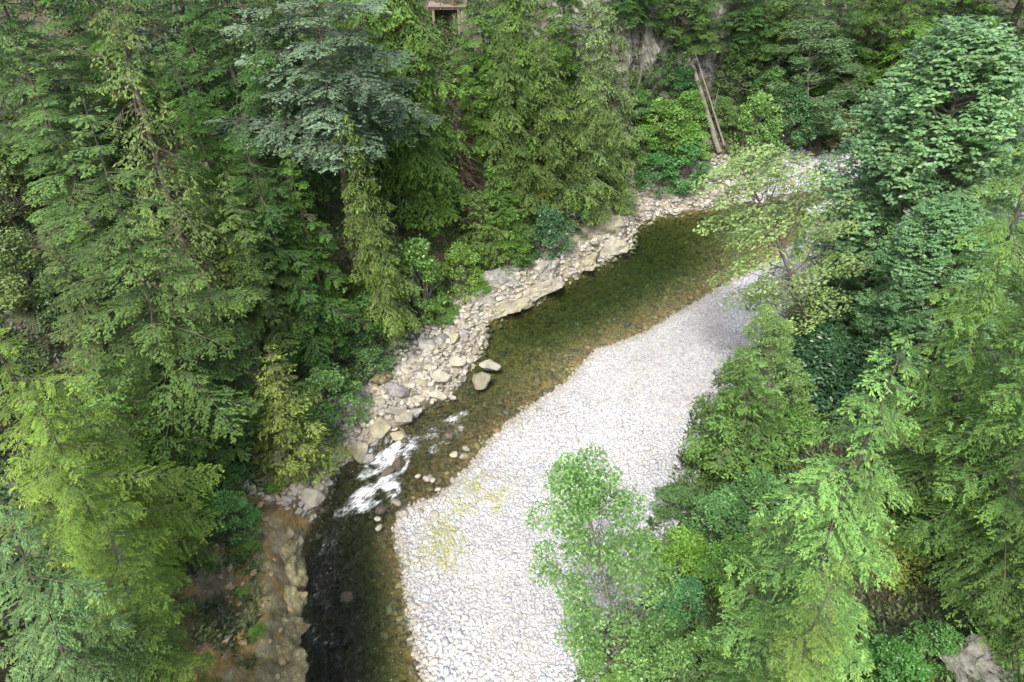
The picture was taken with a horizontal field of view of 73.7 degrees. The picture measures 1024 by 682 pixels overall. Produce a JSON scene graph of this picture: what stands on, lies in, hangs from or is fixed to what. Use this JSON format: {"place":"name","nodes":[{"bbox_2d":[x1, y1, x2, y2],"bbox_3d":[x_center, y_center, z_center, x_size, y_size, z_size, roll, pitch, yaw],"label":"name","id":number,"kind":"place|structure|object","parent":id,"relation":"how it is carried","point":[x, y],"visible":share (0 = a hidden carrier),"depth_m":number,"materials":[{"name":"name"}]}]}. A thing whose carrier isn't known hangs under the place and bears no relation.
{"place":"outdoors","nodes":[
{"label":"outdoors","id":0,"kind":"place"},
{"bbox_2d":[0,0,1023,681],"bbox_3d":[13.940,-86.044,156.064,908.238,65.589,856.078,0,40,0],"label":"ground","id":1,"kind":"structure","parent":0,"point":[272,612],"depth_m":79.08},
{"bbox_2d":[0,146,46,222],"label":"bush","id":2,"kind":"object","parent":1,"relation":"on","point":[10,203],"visible":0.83,"depth_m":73.42,"materials":[{"name":"green plant"}]},
{"bbox_2d":[0,226,82,311],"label":"bush","id":3,"kind":"object","parent":1,"relation":"on","point":[10,249],"visible":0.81,"depth_m":65.18,"materials":[{"name":"green plant"}]},
{"bbox_2d":[25,264,101,329],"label":"bush","id":4,"kind":"object","parent":1,"relation":"on","point":[42,294],"visible":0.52,"depth_m":66.55,"materials":[{"name":"green plant"}]},
{"bbox_2d":[0,0,140,187],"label":"hemlock tree","id":5,"kind":"object","parent":1,"relation":"on","point":[20,152],"visible":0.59,"depth_m":70.33,"materials":[{"name":"green plant"}]},
{"bbox_2d":[0,482,172,681],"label":"hemlock tree","id":6,"kind":"object","parent":1,"relation":"on","point":[75,667],"visible":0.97,"depth_m":33.18,"materials":[{"name":"green plant"}]},
{"bbox_2d":[0,37,183,290],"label":"hemlock tree","id":7,"kind":"object","parent":1,"relation":"on","point":[65,210],"visible":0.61,"depth_m":67.18,"materials":[{"name":"green plant"}]},
{"bbox_2d":[32,218,171,419],"bbox_3d":[-37.551,-1.909,62.407,9.596,21.847,10.330,-16,43,-18],"label":"hemlock tree","id":8,"kind":"object","parent":1,"relation":"on","point":[76,325],"visible":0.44,"depth_m":59.91,"materials":[{"name":"green plant"}]},
{"bbox_2d":[16,381,195,666],"bbox_3d":[-27.376,12.910,44.637,6.988,26.696,8.745,32,50,32],"label":"hemlock tree","id":9,"kind":"object","parent":1,"relation":"on","point":[86,520],"visible":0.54,"depth_m":42.66,"materials":[{"name":"green plant"}]},
{"bbox_2d":[0,327,224,594],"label":"hemlock tree","id":10,"kind":"object","parent":1,"relation":"on","point":[129,496],"visible":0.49,"depth_m":48.57,"materials":[{"name":"green plant"}]},
{"bbox_2d":[36,0,193,138],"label":"hemlock tree","id":11,"kind":"object","parent":1,"relation":"on","point":[89,6],"visible":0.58,"depth_m":75.61,"materials":[{"name":"green plant"}]},
{"bbox_2d":[69,344,220,521],"bbox_3d":[-33.016,6.908,58.866,9.362,17.299,11.264,30,49,31],"label":"hemlock tree","id":12,"kind":"object","parent":1,"relation":"on","point":[123,413],"visible":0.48,"depth_m":58.03,"materials":[{"name":"green plant"}]},
{"bbox_2d":[85,511,229,681],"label":"hemlock tree","id":13,"kind":"object","parent":1,"relation":"on","point":[179,664],"visible":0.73,"depth_m":39.15,"materials":[{"name":"green plant"}]},
{"bbox_2d":[82,0,247,351],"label":"spruce tree","id":14,"kind":"object","parent":1,"relation":"on","point":[185,246],"visible":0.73,"depth_m":63.49,"materials":[{"name":"green plant"}]},
{"bbox_2d":[60,96,282,474],"bbox_3d":[-29.957,-1.833,57.941,14.407,36.656,16.080,3,40,3],"label":"spruce tree","id":15,"kind":"object","parent":1,"relation":"on","point":[192,386],"visible":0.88,"depth_m":57.91,"materials":[{"name":"green plant"}]},
{"bbox_2d":[121,0,266,147],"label":"hemlock tree","id":16,"kind":"object","parent":1,"relation":"on","point":[193,54],"visible":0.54,"depth_m":77.32,"materials":[{"name":"green plant"}]},
{"bbox_2d":[154,37,296,283],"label":"hemlock tree","id":17,"kind":"object","parent":1,"relation":"on","point":[211,170],"visible":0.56,"depth_m":70.34,"materials":[{"name":"green plant"}]},
{"bbox_2d":[202,488,264,554],"bbox_3d":[-26.467,16.598,63.998,5.922,6.274,5.599,-6,40,-7],"label":"bush","id":18,"kind":"object","parent":1,"relation":"on","point":[233,502],"visible":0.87,"depth_m":63.40,"materials":[{"name":"green plant"}]},
{"bbox_2d":[173,0,299,168],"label":"hemlock tree","id":19,"kind":"object","parent":1,"relation":"on","point":[228,57],"visible":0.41,"depth_m":76.75,"materials":[{"name":"green plant"}]},
{"bbox_2d":[216,321,298,481],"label":"spruce tree","id":20,"kind":"object","parent":1,"relation":"on","point":[250,378],"visible":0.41,"depth_m":69.53,"materials":[{"name":"green plant"}]},
{"bbox_2d":[213,172,338,384],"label":"spruce tree","id":21,"kind":"object","parent":1,"relation":"on","point":[268,307],"visible":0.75,"depth_m":72.09,"materials":[{"name":"green plant"}]},
{"bbox_2d":[223,0,355,237],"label":"spruce tree","id":22,"kind":"object","parent":1,"relation":"on","point":[279,86],"visible":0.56,"depth_m":73.70,"materials":[{"name":"green plant"}]},
{"bbox_2d":[277,648,309,681],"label":"rock","id":23,"kind":"object","parent":1,"relation":"on","point":[296,669],"visible":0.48,"depth_m":57.80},
{"bbox_2d":[284,553,307,590],"bbox_3d":[-21.198,22.467,65.496,3.773,3.506,3.771,-29,48,-30],"label":"rock","id":24,"kind":"object","parent":1,"relation":"on","point":[295,570],"visible":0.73,"depth_m":64.81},
{"bbox_2d":[281,613,310,645],"bbox_3d":[-20.549,26.052,60.375,4.525,2.535,4.430,6,40,8],"label":"rock","id":25,"kind":"object","parent":1,"relation":"on","point":[295,628],"visible":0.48,"depth_m":60.38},
{"bbox_2d":[221,124,373,370],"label":"spruce tree","id":26,"kind":"object","parent":1,"relation":"on","point":[281,225],"visible":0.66,"depth_m":73.39,"materials":[{"name":"green plant"}]},
{"bbox_2d":[248,344,352,491],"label":"cedar tree","id":27,"kind":"object","parent":1,"relation":"on","point":[283,423],"visible":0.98,"depth_m":68.95,"materials":[{"name":"green plant"}]},
{"bbox_2d":[278,149,360,349],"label":"hemlock tree","id":28,"kind":"object","parent":1,"relation":"on","point":[313,267],"visible":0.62,"depth_m":76.23,"materials":[{"name":"green plant"}]},
{"bbox_2d":[203,0,443,268],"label":"spruce tree","id":29,"kind":"object","parent":1,"relation":"on","point":[314,121],"visible":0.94,"depth_m":71.36,"materials":[{"name":"green plant"}]},
{"bbox_2d":[281,0,376,135],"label":"hemlock tree","id":30,"kind":"object","parent":1,"relation":"on","point":[310,39],"visible":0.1,"depth_m":85.32,"materials":[{"name":"green plant"}]},
{"bbox_2d":[295,361,374,446],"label":"bush","id":31,"kind":"object","parent":1,"relation":"on","point":[323,375],"visible":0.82,"depth_m":76.83,"materials":[{"name":"green plant"}]},
{"bbox_2d":[340,289,386,347],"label":"bush","id":32,"kind":"object","parent":1,"relation":"on","point":[358,300],"visible":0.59,"depth_m":83.88,"materials":[{"name":"green plant"}]},
{"bbox_2d":[349,344,398,385],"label":"bush","id":33,"kind":"object","parent":1,"relation":"on","point":[371,356],"visible":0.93,"depth_m":83.95,"materials":[{"name":"green plant"}]},
{"bbox_2d":[330,111,422,349],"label":"cedar tree","id":34,"kind":"object","parent":1,"relation":"on","point":[387,310],"visible":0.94,"depth_m":79.36,"materials":[{"name":"green plant"}]},
{"bbox_2d":[322,0,454,210],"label":"cedar tree","id":35,"kind":"object","parent":1,"relation":"on","point":[370,21],"visible":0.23,"depth_m":85.97,"materials":[{"name":"green plant"}]},
{"bbox_2d":[343,0,484,235],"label":"cedar tree","id":36,"kind":"object","parent":1,"relation":"on","point":[399,21],"visible":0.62,"depth_m":87.15,"materials":[{"name":"green plant"}]},
{"bbox_2d":[392,233,452,323],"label":"bush","id":37,"kind":"object","parent":1,"relation":"on","point":[418,252],"visible":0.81,"depth_m":88.11,"materials":[{"name":"green plant"}]},
{"bbox_2d":[399,15,473,236],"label":"cedar tree","id":38,"kind":"object","parent":1,"relation":"on","point":[435,140],"visible":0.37,"depth_m":89.87,"materials":[{"name":"green plant"}]},
{"bbox_2d":[435,241,488,302],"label":"bush","id":39,"kind":"object","parent":1,"relation":"on","point":[460,250],"visible":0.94,"depth_m":94.99,"materials":[{"name":"green plant"}]},
{"bbox_2d":[438,99,488,197],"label":"dead tree","id":40,"kind":"object","parent":1,"relation":"on","point":[462,174],"visible":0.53,"depth_m":97.37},
{"bbox_2d":[452,65,495,158],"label":"hemlock tree","id":41,"kind":"object","parent":1,"relation":"on","point":[475,122],"visible":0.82,"depth_m":98.77,"materials":[{"name":"green plant"}]},
{"bbox_2d":[454,187,514,268],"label":"hemlock tree","id":42,"kind":"object","parent":1,"relation":"on","point":[478,239],"visible":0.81,"depth_m":97.29,"materials":[{"name":"green plant"}]},
{"bbox_2d":[439,0,535,117],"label":"hemlock tree","id":43,"kind":"object","parent":1,"relation":"on","point":[486,62],"visible":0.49,"depth_m":98.72,"materials":[{"name":"green plant"}]},
{"bbox_2d":[478,265,522,287],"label":"rock ledge","id":44,"kind":"object","parent":1,"relation":"on","point":[498,276],"visible":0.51,"depth_m":99.00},
{"bbox_2d":[476,165,537,257],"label":"hemlock tree","id":45,"kind":"object","parent":1,"relation":"on","point":[500,210],"visible":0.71,"depth_m":97.91,"materials":[{"name":"green plant"}]},
{"bbox_2d":[0,0,1023,681],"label":"undergrowth","id":46,"kind":"object","parent":1,"relation":"on","point":[246,622],"visible":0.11,"depth_m":73.78,"materials":[{"name":"green plant"}]},
{"bbox_2d":[475,26,552,217],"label":"cedar tree","id":47,"kind":"object","parent":1,"relation":"on","point":[512,172],"visible":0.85,"depth_m":95.69,"materials":[{"name":"green plant"}]},
{"bbox_2d":[491,235,536,274],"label":"bush","id":48,"kind":"object","parent":1,"relation":"on","point":[514,262],"visible":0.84,"depth_m":99.67,"materials":[{"name":"green plant"}]},
{"bbox_2d":[482,0,570,172],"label":"cedar tree","id":49,"kind":"object","parent":1,"relation":"on","point":[516,25],"visible":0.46,"depth_m":95.38,"materials":[{"name":"green plant"}]},
{"bbox_2d":[210,146,892,678],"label":"bank rubble","id":50,"kind":"object","parent":1,"relation":"on","point":[356,430],"visible":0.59,"depth_m":91.93,"materials":[{"name":"stone"}]},
{"bbox_2d":[528,205,575,260],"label":"bush","id":51,"kind":"object","parent":1,"relation":"on","point":[545,213],"visible":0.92,"depth_m":102.19,"materials":[{"name":"green plant"}]},
{"bbox_2d":[515,36,598,219],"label":"cedar tree","id":52,"kind":"object","parent":1,"relation":"on","point":[550,165],"visible":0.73,"depth_m":98.99,"materials":[{"name":"green plant"}]},
{"bbox_2d":[527,0,607,115],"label":"hemlock tree","id":53,"kind":"object","parent":1,"relation":"on","point":[566,63],"visible":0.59,"depth_m":106.94,"materials":[{"name":"green plant"}]},
{"bbox_2d":[547,179,595,227],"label":"bush","id":54,"kind":"object","parent":1,"relation":"on","point":[571,219],"visible":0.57,"depth_m":105.49,"materials":[{"name":"green plant"}]},
{"bbox_2d":[557,54,623,228],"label":"cedar tree","id":55,"kind":"object","parent":1,"relation":"on","point":[588,156],"visible":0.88,"depth_m":101.97,"materials":[{"name":"green plant"}]},
{"bbox_2d":[303,184,906,681],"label":"riverbed stones","id":56,"kind":"object","parent":1,"relation":"on","point":[399,622],"visible":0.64,"depth_m":88.34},
{"bbox_2d":[566,0,648,173],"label":"cedar tree","id":57,"kind":"object","parent":1,"relation":"on","point":[602,48],"visible":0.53,"depth_m":105.03,"materials":[{"name":"green plant"}]},
{"bbox_2d":[522,443,698,681],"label":"alder tree","id":58,"kind":"object","parent":1,"relation":"on","point":[572,470],"visible":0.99,"depth_m":44.99,"materials":[{"name":"green plant"}]},
{"bbox_2d":[596,110,639,215],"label":"cedar tree","id":59,"kind":"object","parent":1,"relation":"on","point":[622,192],"visible":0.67,"depth_m":111.19,"materials":[{"name":"green plant"}]},
{"bbox_2d":[597,0,670,33],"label":"hemlock tree","id":60,"kind":"object","parent":1,"relation":"on","point":[631,11],"visible":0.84,"depth_m":116.15,"materials":[{"name":"green plant"}]},
{"bbox_2d":[624,124,666,169],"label":"bush","id":61,"kind":"object","parent":1,"relation":"on","point":[650,132],"visible":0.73,"depth_m":118.66,"materials":[{"name":"green plant"}]},
{"bbox_2d":[639,22,661,86],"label":"cliff face","id":62,"kind":"object","parent":1,"relation":"on","point":[649,44],"visible":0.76,"depth_m":121.10},
{"bbox_2d":[391,209,910,681],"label":"gravel bar cobbles","id":63,"kind":"object","parent":1,"relation":"on","point":[417,622],"visible":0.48,"depth_m":72.55,"materials":[{"name":"gravel"}]},
{"bbox_2d":[622,608,687,678],"bbox_3d":[12.051,24.178,55.461,6.017,5.202,5.381,-11,41,-13],"label":"bush","id":64,"kind":"object","parent":1,"relation":"on","point":[671,625],"visible":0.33,"depth_m":54.48,"materials":[{"name":"green plant"}]},
{"bbox_2d":[633,150,677,196],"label":"bush","id":65,"kind":"object","parent":1,"relation":"on","point":[656,157],"visible":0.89,"depth_m":119.43,"materials":[{"name":"green plant"}]},
{"bbox_2d":[633,97,696,157],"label":"bush","id":66,"kind":"object","parent":1,"relation":"on","point":[661,106],"visible":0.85,"depth_m":117.95,"materials":[{"name":"green plant"}]},
{"bbox_2d":[649,482,697,524],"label":"bush","id":67,"kind":"object","parent":1,"relation":"on","point":[681,494],"visible":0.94,"depth_m":68.38,"materials":[{"name":"green plant"}]},
{"bbox_2d":[652,575,709,625],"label":"bush","id":68,"kind":"object","parent":1,"relation":"on","point":[689,588],"visible":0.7,"depth_m":58.37,"materials":[{"name":"green plant"}]},
{"bbox_2d":[644,0,717,45],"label":"hemlock tree","id":69,"kind":"object","parent":1,"relation":"on","point":[673,30],"visible":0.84,"depth_m":120.25,"materials":[{"name":"green plant"}]},
{"bbox_2d":[648,523,715,587],"bbox_3d":[15.838,19.539,63.286,5.657,6.153,6.326,-24,46,-26],"label":"bush","id":70,"kind":"object","parent":1,"relation":"on","point":[683,540],"visible":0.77,"depth_m":61.99,"materials":[{"name":"green plant"}]},
{"bbox_2d":[652,137,716,196],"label":"bush","id":71,"kind":"object","parent":1,"relation":"on","point":[695,153],"visible":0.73,"depth_m":119.43,"materials":[{"name":"green plant"}]},
{"bbox_2d":[668,89,711,136],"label":"bush","id":72,"kind":"object","parent":1,"relation":"on","point":[691,99],"visible":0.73,"depth_m":121.14,"materials":[{"name":"green plant"}]},
{"bbox_2d":[666,622,735,681],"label":"bush","id":73,"kind":"object","parent":1,"relation":"on","point":[698,643],"visible":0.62,"depth_m":50.57,"materials":[{"name":"green plant"}]},
{"bbox_2d":[674,0,732,58],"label":"hemlock tree","id":74,"kind":"object","parent":1,"relation":"on","point":[698,32],"visible":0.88,"depth_m":121.17,"materials":[{"name":"green plant"}]},
{"bbox_2d":[681,487,754,558],"bbox_3d":[19.502,16.244,63.569,6.420,5.958,6.645,28,47,29],"label":"bush","id":75,"kind":"object","parent":1,"relation":"on","point":[720,502],"visible":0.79,"depth_m":62.39,"materials":[{"name":"green plant"}]},
{"bbox_2d":[691,531,771,602],"bbox_3d":[19.309,19.318,59.639,7.064,5.648,6.294,-1,40,-1],"label":"bush","id":76,"kind":"object","parent":1,"relation":"on","point":[731,549],"visible":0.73,"depth_m":58.88,"materials":[{"name":"green plant"}]},
{"bbox_2d":[714,45,764,94],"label":"bush","id":77,"kind":"object","parent":1,"relation":"on","point":[733,88],"visible":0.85,"depth_m":126.55,"materials":[{"name":"green plant"}]},
{"bbox_2d":[678,349,810,493],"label":"hemlock tree","id":78,"kind":"object","parent":1,"relation":"on","point":[740,455],"visible":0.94,"depth_m":65.68,"materials":[{"name":"green plant"}]},
{"bbox_2d":[708,0,785,76],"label":"hemlock tree","id":79,"kind":"object","parent":1,"relation":"on","point":[745,40],"visible":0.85,"depth_m":123.79,"materials":[{"name":"green plant"}]},
{"bbox_2d":[716,468,790,532],"bbox_3d":[22.795,14.411,64.086,7.012,5.715,7.417,32,49,32],"label":"bush","id":80,"kind":"object","parent":1,"relation":"on","point":[759,479],"visible":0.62,"depth_m":62.50,"materials":[{"name":"green plant"}]},
{"bbox_2d":[725,91,787,167],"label":"bush","id":81,"kind":"object","parent":1,"relation":"on","point":[748,118],"visible":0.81,"depth_m":122.36,"materials":[{"name":"green plant"}]},
{"bbox_2d":[739,65,787,117],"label":"bush","id":82,"kind":"object","parent":1,"relation":"on","point":[769,74],"visible":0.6,"depth_m":127.30,"materials":[{"name":"green plant"}]},
{"bbox_2d":[727,304,817,433],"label":"alder tree","id":83,"kind":"object","parent":1,"relation":"on","point":[767,320],"visible":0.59,"depth_m":67.97,"materials":[{"name":"green plant"}]},
{"bbox_2d":[690,142,876,353],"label":"alder tree","id":84,"kind":"object","parent":1,"relation":"on","point":[766,221],"visible":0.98,"depth_m":70.28,"materials":[{"name":"green plant"}]},
{"bbox_2d":[754,84,818,149],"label":"bush","id":85,"kind":"object","parent":1,"relation":"on","point":[799,99],"visible":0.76,"depth_m":126.39,"materials":[{"name":"green plant"}]},
{"bbox_2d":[748,0,834,64],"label":"hemlock tree","id":86,"kind":"object","parent":1,"relation":"on","point":[782,10],"visible":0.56,"depth_m":127.24,"materials":[{"name":"green plant"}]},
{"bbox_2d":[664,331,927,681],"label":"hemlock tree","id":87,"kind":"object","parent":1,"relation":"on","point":[763,624],"visible":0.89,"depth_m":33.10,"materials":[{"name":"green plant"}]},
{"bbox_2d":[769,398,825,450],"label":"bush","id":88,"kind":"object","parent":1,"relation":"on","point":[808,422],"visible":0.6,"depth_m":69.33,"materials":[{"name":"green plant"}]},
{"bbox_2d":[747,545,857,681],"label":"hemlock tree","id":89,"kind":"object","parent":1,"relation":"on","point":[786,644],"visible":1,"depth_m":26.39,"materials":[{"name":"green plant"}]},
{"bbox_2d":[750,17,879,137],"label":"tree","id":90,"kind":"object","parent":1,"relation":"on","point":[805,32],"visible":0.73,"depth_m":124.51,"materials":[{"name":"green plant"}]},
{"bbox_2d":[753,322,883,421],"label":"laurel bush","id":91,"kind":"object","parent":1,"relation":"on","point":[838,351],"visible":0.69,"depth_m":71.88,"materials":[{"name":"green plant"}]},
{"bbox_2d":[790,0,877,112],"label":"hemlock tree","id":92,"kind":"object","parent":1,"relation":"on","point":[827,81],"visible":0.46,"depth_m":128.62,"materials":[{"name":"green plant"}]},
{"bbox_2d":[814,0,909,99],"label":"hemlock tree","id":93,"kind":"object","parent":1,"relation":"on","point":[871,6],"visible":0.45,"depth_m":133.37,"materials":[{"name":"green plant"}]},
{"bbox_2d":[853,632,934,681],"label":"bush","id":94,"kind":"object","parent":1,"relation":"on","point":[893,654],"visible":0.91,"depth_m":44.94,"materials":[{"name":"green plant"}]},
{"bbox_2d":[856,515,938,596],"bbox_3d":[30.452,16.313,53.679,6.526,4.392,7.325,11,41,13],"label":"bush","id":95,"kind":"object","parent":1,"relation":"on","point":[903,569],"visible":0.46,"depth_m":52.12,"materials":[{"name":"green plant"}]},
{"bbox_2d":[834,0,964,135],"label":"hemlock tree","id":96,"kind":"object","parent":1,"relation":"on","point":[895,51],"visible":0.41,"depth_m":128.49,"materials":[{"name":"green plant"}]},
{"bbox_2d":[789,14,1023,358],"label":"maple tree","id":97,"kind":"object","parent":1,"relation":"on","point":[966,149],"visible":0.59,"depth_m":67.60,"materials":[{"name":"green plant"}]},
{"bbox_2d":[895,618,966,679],"bbox_3d":[28.576,20.614,45.791,4.404,3.456,4.255,-9,41,-11],"label":"bush","id":98,"kind":"object","parent":1,"relation":"on","point":[950,639],"visible":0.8,"depth_m":45.40,"materials":[{"name":"green plant"}]},
{"bbox_2d":[850,192,1013,406],"bbox_3d":[40.062,-3.279,65.450,12.577,22.656,13.854,-28,39,-25],"label":"maple tree","id":99,"kind":"object","parent":1,"relation":"on","point":[948,222],"visible":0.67,"depth_m":62.31,"materials":[{"name":"green plant"}]},
{"bbox_2d":[854,105,1023,534],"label":"hemlock tree","id":100,"kind":"object","parent":1,"relation":"on","point":[986,301],"visible":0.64,"depth_m":46.36,"materials":[{"name":"green plant"}]},
{"bbox_2d":[883,0,1007,96],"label":"hemlock tree","id":101,"kind":"object","parent":1,"relation":"on","point":[960,5],"visible":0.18,"depth_m":132.37,"materials":[{"name":"green plant"}]},
{"bbox_2d":[876,305,1023,634],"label":"hemlock tree","id":102,"kind":"object","parent":1,"relation":"on","point":[972,542],"visible":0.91,"depth_m":44.71,"materials":[{"name":"green plant"}]},
{"bbox_2d":[940,632,1019,681],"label":"rock outcrop","id":103,"kind":"object","parent":1,"relation":"on","point":[972,656],"visible":0.69,"depth_m":44.01,"materials":[{"name":"stone"}]},
{"bbox_2d":[937,0,1023,109],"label":"tree","id":104,"kind":"object","parent":1,"relation":"on","point":[1016,13],"visible":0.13,"depth_m":134.37,"materials":[{"name":"green plant"}]},
{"bbox_2d":[940,492,1023,669],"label":"hemlock tree","id":105,"kind":"object","parent":1,"relation":"on","point":[1019,637],"visible":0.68,"depth_m":42.55,"materials":[{"name":"green plant"}]},
{"bbox_2d":[301,167,1023,681],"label":"river","id":106,"kind":"structure","parent":0,"point":[389,485],"depth_m":74.19,"materials":[{"name":"liquid"}]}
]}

